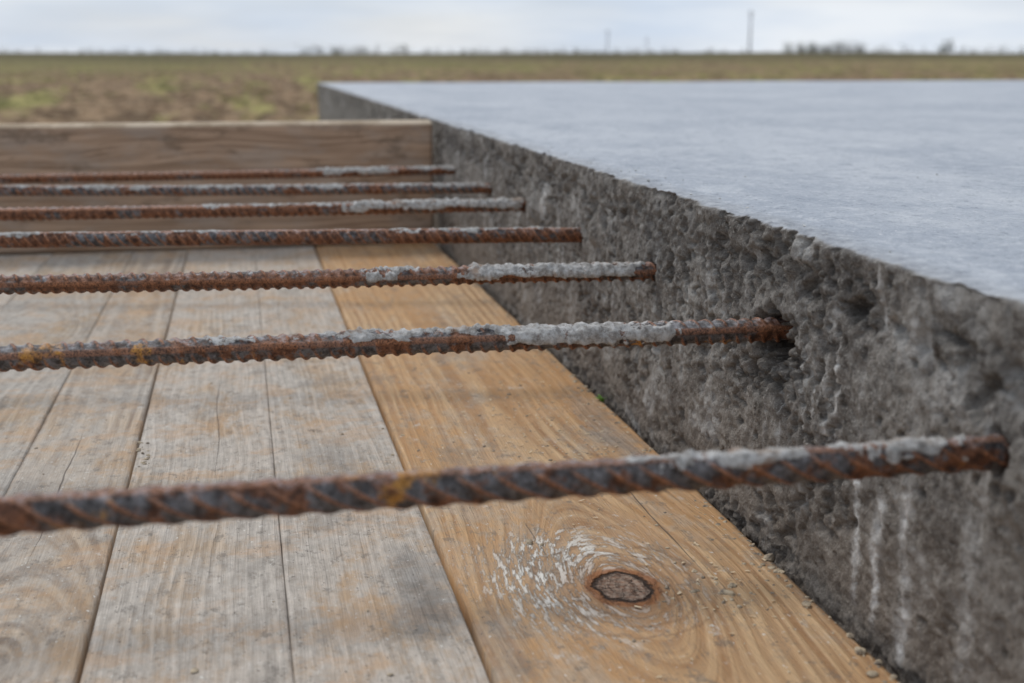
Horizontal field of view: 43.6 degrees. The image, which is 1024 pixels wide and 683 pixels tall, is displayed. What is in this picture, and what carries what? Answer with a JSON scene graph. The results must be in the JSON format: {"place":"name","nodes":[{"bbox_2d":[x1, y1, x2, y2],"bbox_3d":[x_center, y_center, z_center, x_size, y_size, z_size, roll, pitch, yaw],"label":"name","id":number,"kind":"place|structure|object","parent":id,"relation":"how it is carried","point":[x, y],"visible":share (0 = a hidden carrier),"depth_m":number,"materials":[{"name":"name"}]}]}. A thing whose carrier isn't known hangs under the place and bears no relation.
{"place":"outdoors","nodes":[
{"label":"outdoors","id":0,"kind":"place"},
{"bbox_2d":[0,52,1023,250],"bbox_3d":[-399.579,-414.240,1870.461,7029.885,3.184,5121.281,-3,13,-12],"label":"field","id":1,"kind":"structure","parent":0,"point":[151,99],"depth_m":90.21,"materials":[{"name":"green plant"}]},
{"bbox_2d":[0,243,897,682],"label":"wooden deck","id":2,"kind":"structure","parent":1,"relation":"on","point":[480,593],"depth_m":0.84,"materials":[{"name":"brown wood"}]},
{"bbox_2d":[0,120,433,253],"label":"formwork board","id":3,"kind":"object","parent":2,"relation":"attached to","point":[57,148],"visible":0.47,"depth_m":2.06,"materials":[{"name":"brown wood"}]},
{"bbox_2d":[60,298,801,677],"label":"wood shavings","id":4,"kind":"object","parent":2,"relation":"on","point":[646,564],"visible":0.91,"depth_m":0.82},
{"bbox_2d":[11,250,899,682],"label":"concrete crumbs","id":5,"kind":"object","parent":2,"relation":"on","point":[807,606],"visible":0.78,"depth_m":0.78,"materials":[{"name":"grey concrete"}]},
{"bbox_2d":[594,395,606,401],"bbox_3d":[0.079,0.054,1.164,0.013,0.009,0.011,12,17,42],"label":"weed sprout","id":6,"kind":"object","parent":2,"relation":"on","point":[601,399],"visible":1,"depth_m":1.16,"materials":[{"name":"green plant"}]},
{"bbox_2d":[1,38,1023,53],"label":"distant trees","id":7,"kind":"object","parent":1,"relation":"on","point":[814,46],"visible":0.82,"depth_m":403.97,"materials":[{"name":"grey plant"}]},
{"bbox_2d":[3,64,1023,110],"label":"grass","id":8,"kind":"structure","parent":1,"relation":"on","point":[261,91],"depth_m":70.87,"materials":[{"name":"green plant"}]},
{"bbox_2d":[748,10,753,51],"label":"utility pole","id":9,"kind":"object","parent":1,"relation":"on","point":[750,16],"visible":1,"depth_m":382.54,"materials":[{"name":"grey"}]},
{"bbox_2d":[938,39,954,52],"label":"tree","id":10,"kind":"object","parent":1,"relation":"on","point":[946,48],"visible":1,"depth_m":369.61,"materials":[{"name":"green plant"}]},
{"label":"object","id":11,"kind":"object","parent":1,"relation":"on","visible":0},
{"bbox_2d":[317,80,1023,682],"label":"cast concrete","id":12,"kind":"object","parent":11,"relation":"on","point":[887,282],"visible":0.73,"depth_m":0.88,"materials":[{"name":"grey concrete"}]},
{"bbox_2d":[0,165,455,183],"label":"steel rebar","id":13,"kind":"object","parent":12,"relation":"attached to","point":[232,175],"visible":0.91,"depth_m":1.89,"materials":[{"name":"brown metal"}]},
{"bbox_2d":[0,182,491,196],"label":"steel rebar","id":14,"kind":"object","parent":12,"relation":"attached to","point":[249,190],"visible":0.93,"depth_m":1.67,"materials":[{"name":"brown metal"}]},
{"bbox_2d":[0,197,525,220],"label":"steel rebar","id":15,"kind":"object","parent":12,"relation":"attached to","point":[395,206],"visible":0.96,"depth_m":1.45,"materials":[{"name":"brown metal"}]},
{"bbox_2d":[0,226,582,247],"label":"steel rebar","id":16,"kind":"object","parent":12,"relation":"attached to","point":[530,234],"visible":0.87,"depth_m":1.23,"materials":[{"name":"brown metal"}]},
{"bbox_2d":[0,261,656,294],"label":"steel rebar","id":17,"kind":"object","parent":12,"relation":"attached to","point":[412,276],"visible":0.96,"depth_m":1.00,"materials":[{"name":"brown metal"}]},
{"bbox_2d":[0,317,793,371],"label":"steel rebar","id":18,"kind":"object","parent":12,"relation":"attached to","point":[369,343],"visible":0.93,"depth_m":0.77,"materials":[{"name":"brown metal"}]},
{"bbox_2d":[0,433,1009,536],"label":"steel rebar","id":19,"kind":"object","parent":12,"relation":"attached to","point":[690,470],"visible":0.99,"depth_m":0.51,"materials":[{"name":"brown metal"}]},
{"bbox_2d":[454,114,937,251],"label":"mortar crumbs","id":20,"kind":"object","parent":12,"relation":"on","point":[648,180],"visible":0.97,"depth_m":1.11,"materials":[{"name":"grey concrete"}]},
{"bbox_2d":[0,0,1023,53],"label":"sky","id":21,"kind":"structure","parent":0,"point":[51,26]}
]}

